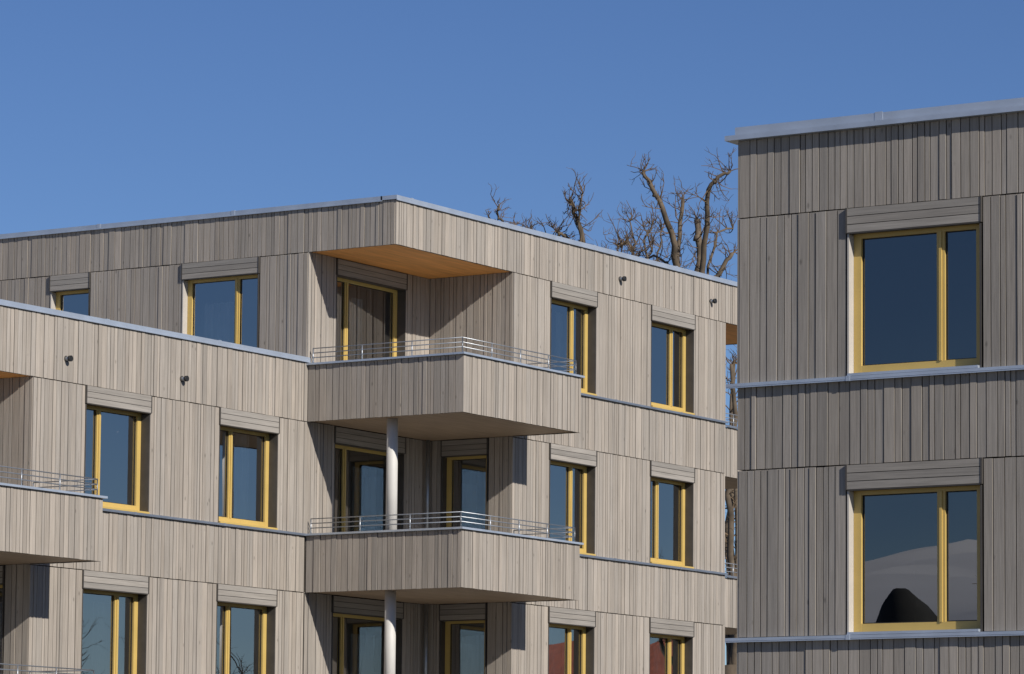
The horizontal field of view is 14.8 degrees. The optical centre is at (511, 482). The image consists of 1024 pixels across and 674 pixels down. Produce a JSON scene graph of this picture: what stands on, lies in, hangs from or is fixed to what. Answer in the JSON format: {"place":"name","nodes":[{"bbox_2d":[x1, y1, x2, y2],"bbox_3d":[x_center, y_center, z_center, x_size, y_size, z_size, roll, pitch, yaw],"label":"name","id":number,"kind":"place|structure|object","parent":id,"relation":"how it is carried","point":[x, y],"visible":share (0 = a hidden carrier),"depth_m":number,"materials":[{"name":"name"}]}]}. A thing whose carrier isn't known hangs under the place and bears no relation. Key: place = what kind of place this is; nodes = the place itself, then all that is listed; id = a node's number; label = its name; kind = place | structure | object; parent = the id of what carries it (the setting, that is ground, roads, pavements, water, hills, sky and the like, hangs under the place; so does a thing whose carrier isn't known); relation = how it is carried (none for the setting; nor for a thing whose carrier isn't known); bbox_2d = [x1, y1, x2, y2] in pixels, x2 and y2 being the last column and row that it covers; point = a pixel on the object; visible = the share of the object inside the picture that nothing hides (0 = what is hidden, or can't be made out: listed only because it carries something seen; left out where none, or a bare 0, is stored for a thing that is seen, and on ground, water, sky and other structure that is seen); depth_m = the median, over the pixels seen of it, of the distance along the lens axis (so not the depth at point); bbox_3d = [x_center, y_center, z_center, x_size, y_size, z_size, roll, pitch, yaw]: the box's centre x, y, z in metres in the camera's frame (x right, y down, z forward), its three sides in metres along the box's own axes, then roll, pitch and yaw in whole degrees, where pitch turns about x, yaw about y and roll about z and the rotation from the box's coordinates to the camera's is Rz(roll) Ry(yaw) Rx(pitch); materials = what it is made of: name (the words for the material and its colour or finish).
{"place":"outdoors","nodes":[
{"label":"outdoors","id":0,"kind":"place"},
{"bbox_2d":[0,551,89,564],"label":"soffit","id":1,"kind":"structure","parent":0,"point":[7,558],"depth_m":60.63,"materials":[{"name":"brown wood"}]},
{"bbox_3d":[-8.711,3.606,59.896,3.081,6.712,3.630,-3,-6,32],"label":"balcony slab","id":2,"kind":"object","parent":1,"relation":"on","visible":0},
{"bbox_2d":[0,482,107,498],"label":"balcony coping","id":3,"kind":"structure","parent":2,"relation":"attached to","point":[53,490],"depth_m":59.85,"materials":[{"name":"metal"}]},
{"bbox_2d":[0,466,97,673],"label":"railing","id":4,"kind":"object","parent":3,"relation":"on","point":[59,486],"visible":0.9,"depth_m":60.13,"materials":[{"name":"metal"}]},
{"bbox_2d":[50,280,187,333],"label":"window reveal","id":5,"kind":"object","parent":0,"point":[184,302],"visible":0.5,"depth_m":69.72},
{"bbox_2d":[0,0,1023,664],"label":"sky","id":6,"kind":"structure","parent":0,"point":[112,111],"materials":[{"name":"blue"}]},
{"label":"ground","id":7,"kind":"structure","parent":0,"visible":0},
{"bbox_2d":[0,371,298,591],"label":"backing","id":8,"kind":"object","parent":7,"relation":"on","point":[128,574],"visible":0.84,"depth_m":67.92,"materials":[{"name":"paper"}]},
{"bbox_2d":[0,305,307,673],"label":"cladding","id":9,"kind":"structure","parent":8,"relation":"attached to","point":[42,424],"depth_m":64.25,"materials":[{"name":"grey wood"}]},
{"bbox_2d":[0,371,26,377],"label":"soffit top","id":10,"kind":"structure","parent":9,"relation":"attached to","point":[6,375],"depth_m":61.83,"materials":[{"name":"brown wood"}]},
{"bbox_2d":[68,355,188,381],"bbox_3d":[-6.175,-1.836,63.746,0.040,0.096,3.116,-3,-6,32],"label":"vent mouth","id":11,"kind":"object","parent":9,"relation":"attached to","point":[70,358],"visible":1,"depth_m":62.49},
{"bbox_2d":[0,386,278,605],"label":"blind box","id":12,"kind":"object","parent":9,"relation":"attached to","point":[135,583],"depth_m":64.09,"materials":[{"name":"grey wood"}]},
{"bbox_2d":[1,404,277,673],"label":"reveal","id":13,"kind":"object","parent":9,"relation":"attached to","point":[144,506],"visible":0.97,"depth_m":64.29,"materials":[{"name":"grey wood"}]},
{"bbox_2d":[0,405,268,673],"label":"window frame","id":14,"kind":"object","parent":13,"relation":"attached to","point":[136,506],"visible":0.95,"depth_m":64.29,"materials":[{"name":"yellow paint"}]},
{"bbox_2d":[0,602,1,673],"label":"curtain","id":15,"kind":"object","parent":14,"relation":"hanging from","point":[0,631],"visible":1,"depth_m":62.23,"materials":[{"name":"fabric"}]},
{"bbox_2d":[0,409,263,673],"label":"gasket","id":16,"kind":"object","parent":14,"relation":"attached to","point":[219,516],"visible":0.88,"depth_m":64.28,"materials":[{"name":"black rubber"}]},
{"bbox_2d":[0,412,273,673],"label":"interior","id":17,"kind":"object","parent":14,"relation":"attached to","point":[116,459],"visible":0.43,"depth_m":65.13,"materials":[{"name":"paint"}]},
{"bbox_2d":[0,385,279,606],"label":"blind box trim","id":18,"kind":"structure","parent":13,"relation":"on","point":[3,573],"depth_m":64.02,"materials":[{"name":"grey metal"}]},
{"bbox_2d":[85,410,248,673],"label":"curtain","id":19,"kind":"object","parent":13,"relation":"hanging from","point":[101,638],"visible":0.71,"depth_m":64.00,"materials":[{"name":"fabric"}]},
{"bbox_2d":[103,506,277,529],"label":"yellow sill","id":20,"kind":"structure","parent":13,"relation":"attached to","point":[219,521],"depth_m":65.81,"materials":[{"name":"paint"}]},
{"bbox_2d":[0,299,310,362],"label":"roof coping","id":21,"kind":"object","parent":9,"relation":"on","point":[145,329],"visible":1,"depth_m":64.36,"materials":[{"name":"grey metal"}]},
{"bbox_2d":[103,508,305,535],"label":"ledge flashing","id":22,"kind":"object","parent":9,"relation":"on","point":[192,520],"visible":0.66,"depth_m":65.28,"materials":[{"name":"metal"}]},
{"bbox_2d":[0,244,736,637],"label":"backing","id":23,"kind":"object","parent":7,"relation":"on","point":[472,438],"visible":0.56,"depth_m":77.28,"materials":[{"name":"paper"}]},
{"bbox_2d":[2,253,626,342],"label":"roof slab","id":24,"kind":"structure","parent":23,"relation":"on","point":[297,253],"depth_m":73.89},
{"bbox_2d":[0,200,739,673],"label":"cladding","id":25,"kind":"structure","parent":23,"relation":"attached to","point":[510,308],"depth_m":70.48,"materials":[{"name":"grey wood"}]},
{"bbox_2d":[0,195,736,286],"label":"roof coping","id":26,"kind":"object","parent":25,"relation":"on","point":[359,201],"visible":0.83,"depth_m":70.22,"materials":[{"name":"grey metal"}]},
{"bbox_2d":[50,257,694,636],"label":"blind box","id":27,"kind":"object","parent":25,"relation":"attached to","point":[474,610],"depth_m":70.64,"materials":[{"name":"grey wood"}]},
{"bbox_2d":[49,256,695,637],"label":"blind box trim","id":28,"kind":"structure","parent":25,"relation":"attached to","point":[332,608],"depth_m":70.82,"materials":[{"name":"grey metal"}]},
{"bbox_2d":[64,274,693,673],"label":"reveal","id":29,"kind":"object","parent":25,"relation":"attached to","point":[590,548],"visible":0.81,"depth_m":72.34,"materials":[{"name":"grey wood"}]},
{"bbox_2d":[56,274,685,673],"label":"window frame","id":30,"kind":"object","parent":29,"relation":"attached to","point":[448,502],"visible":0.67,"depth_m":71.96,"materials":[{"name":"yellow paint"}]},
{"bbox_2d":[53,279,688,673],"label":"interior","id":31,"kind":"object","parent":30,"relation":"attached to","point":[375,315],"visible":0.26,"depth_m":71.41,"materials":[{"name":"paint"}]},
{"bbox_2d":[204,298,485,673],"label":"curtain","id":32,"kind":"object","parent":31,"relation":"hanging from","point":[219,322],"visible":0.68,"depth_m":70.01,"materials":[{"name":"fabric"}]},
{"bbox_2d":[61,278,681,673],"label":"gasket","id":33,"kind":"object","parent":30,"relation":"attached to","point":[475,459],"visible":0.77,"depth_m":71.37,"materials":[{"name":"black rubber"}]},
{"bbox_2d":[549,312,675,673],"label":"curtain","id":34,"kind":"object","parent":29,"relation":"hanging from","point":[556,650],"visible":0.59,"depth_m":72.44,"materials":[{"name":"fabric"}]},
{"bbox_2d":[580,391,694,568],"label":"yellow sill","id":35,"kind":"structure","parent":29,"relation":"attached to","point":[666,409],"depth_m":74.51,"materials":[{"name":"paint"}]},
{"bbox_2d":[306,352,584,544],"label":"balcony coping","id":36,"kind":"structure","parent":25,"relation":"attached to","point":[448,354],"depth_m":67.24,"materials":[{"name":"metal"}]},
{"bbox_2d":[580,393,737,578],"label":"ledge flashing","id":37,"kind":"object","parent":25,"relation":"attached to","point":[679,413],"visible":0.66,"depth_m":74.33,"materials":[{"name":"metal"}]},
{"bbox_2d":[622,276,716,303],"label":"vent mouth","id":38,"kind":"object","parent":25,"relation":"attached to","point":[624,278],"visible":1,"depth_m":73.51},
{"bbox_2d":[313,244,736,343],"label":"soffit top","id":39,"kind":"structure","parent":23,"relation":"attached to","point":[411,261],"depth_m":69.47,"materials":[{"name":"brown wood"}]},
{"bbox_2d":[384,418,397,673],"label":"column","id":40,"kind":"structure","parent":7,"relation":"on","point":[391,509],"depth_m":67.26,"materials":[{"name":"paint"}]},
{"bbox_2d":[485,182,533,228],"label":"bare tree","id":41,"kind":"object","parent":7,"relation":"on","point":[500,216],"visible":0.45,"depth_m":120.64,"materials":[{"name":"brown plant"}]},
{"bbox_2d":[517,167,629,253],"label":"bare tree","id":42,"kind":"object","parent":7,"relation":"on","point":[577,222],"visible":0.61,"depth_m":112.62,"materials":[{"name":"brown plant"}]},
{"bbox_2d":[588,200,686,268],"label":"bare tree","id":43,"kind":"object","parent":7,"relation":"on","point":[620,243],"visible":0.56,"depth_m":119.14,"materials":[{"name":"brown plant"}]},
{"bbox_2d":[626,149,738,278],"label":"bare tree","id":44,"kind":"object","parent":7,"relation":"on","point":[700,247],"visible":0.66,"depth_m":108.79,"materials":[{"name":"brown plant"}]},
{"bbox_2d":[725,345,737,673],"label":"bare tree","id":45,"kind":"object","parent":7,"relation":"on","point":[731,557],"visible":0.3,"depth_m":103.91,"materials":[{"name":"brown plant"}]},
{"bbox_2d":[741,192,1023,637],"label":"backing","id":46,"kind":"object","parent":7,"relation":"on","point":[873,463],"visible":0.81,"depth_m":46.40,"materials":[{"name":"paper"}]},
{"bbox_2d":[737,112,1023,673],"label":"cladding","id":47,"kind":"structure","parent":46,"relation":"attached to","point":[792,523],"depth_m":45.04,"materials":[{"name":"grey wood"}]},
{"bbox_2d":[847,234,853,631],"bbox_3d":[5.989,0.821,43.616,4.985,7.541,0.312,-3,-6,32],"label":"window reveal","id":48,"kind":"object","parent":47,"relation":"attached to","point":[850,494],"visible":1,"depth_m":44.98,"materials":[{"name":"grey wood"}]},
{"bbox_2d":[725,97,1023,144],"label":"roof coping","id":49,"kind":"object","parent":47,"relation":"on","point":[899,117],"visible":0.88,"depth_m":45.04,"materials":[{"name":"grey metal"}]},
{"bbox_2d":[725,365,1023,642],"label":"ledge flashing","id":50,"kind":"object","parent":47,"relation":"attached to","point":[883,376],"visible":1,"depth_m":44.62,"materials":[{"name":"metal"}]},
{"bbox_2d":[845,196,982,490],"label":"blind box trim","id":51,"kind":"structure","parent":47,"relation":"attached to","point":[947,225],"depth_m":44.55,"materials":[{"name":"grey metal"}]},
{"bbox_2d":[847,197,983,489],"bbox_3d":[6.645,-0.198,43.166,6.672,6.177,0.130,-3,-6,32],"label":"blind box","id":52,"kind":"object","parent":47,"relation":"attached to","point":[909,467],"depth_m":44.58,"materials":[{"name":"grey wood"}]},
{"bbox_2d":[979,223,989,631],"bbox_3d":[6.705,0.727,43.165,6.639,7.655,0.312,-3,-6,32],"label":"reveal","id":53,"kind":"object","parent":47,"relation":"attached to","point":[981,486],"visible":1,"depth_m":44.00,"materials":[{"name":"grey wood"}]},
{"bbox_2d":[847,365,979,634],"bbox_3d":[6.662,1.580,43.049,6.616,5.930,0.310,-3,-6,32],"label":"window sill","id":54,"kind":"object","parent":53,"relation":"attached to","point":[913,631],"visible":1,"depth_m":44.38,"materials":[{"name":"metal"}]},
{"bbox_2d":[854,224,983,631],"bbox_3d":[6.691,0.760,43.162,6.616,7.522,0.087,-3,-6,32],"label":"window frame","id":55,"kind":"object","parent":53,"relation":"attached to","point":[941,623],"visible":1,"depth_m":44.60,"materials":[{"name":"yellow paint"}]},
{"bbox_2d":[863,229,976,623],"bbox_3d":[6.696,0.739,43.171,6.426,7.367,0.009,-3,-6,32],"label":"gasket","id":56,"kind":"object","parent":55,"relation":"attached to","point":[924,492],"visible":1,"depth_m":44.63,"materials":[{"name":"black rubber"}]},
{"bbox_2d":[864,230,976,622],"bbox_3d":[6.699,0.739,43.175,6.426,7.367,0.001,-3,-6,32],"label":"glass","id":57,"kind":"object","parent":55,"relation":"attached to","point":[900,531],"visible":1,"depth_m":44.67,"materials":[{"name":"blue glass"}]},
{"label":"balcony slab","id":58,"kind":"object","parent":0,"visible":0},
{"bbox_2d":[311,412,736,634],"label":"soffit","id":59,"kind":"structure","parent":58,"relation":"attached to","point":[447,426],"depth_m":68.66,"materials":[{"name":"grey wood"}]},
{"bbox_2d":[424,440,429,673],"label":"downpipe","id":60,"kind":"object","parent":59,"relation":"attached to","point":[426,526],"visible":0.79,"depth_m":70.81,"materials":[{"name":"metal"}]},
{"bbox_2d":[310,337,737,575],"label":"railing","id":61,"kind":"object","parent":58,"relation":"on","point":[461,512],"visible":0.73,"depth_m":67.51,"materials":[{"name":"metal"}]}
]}

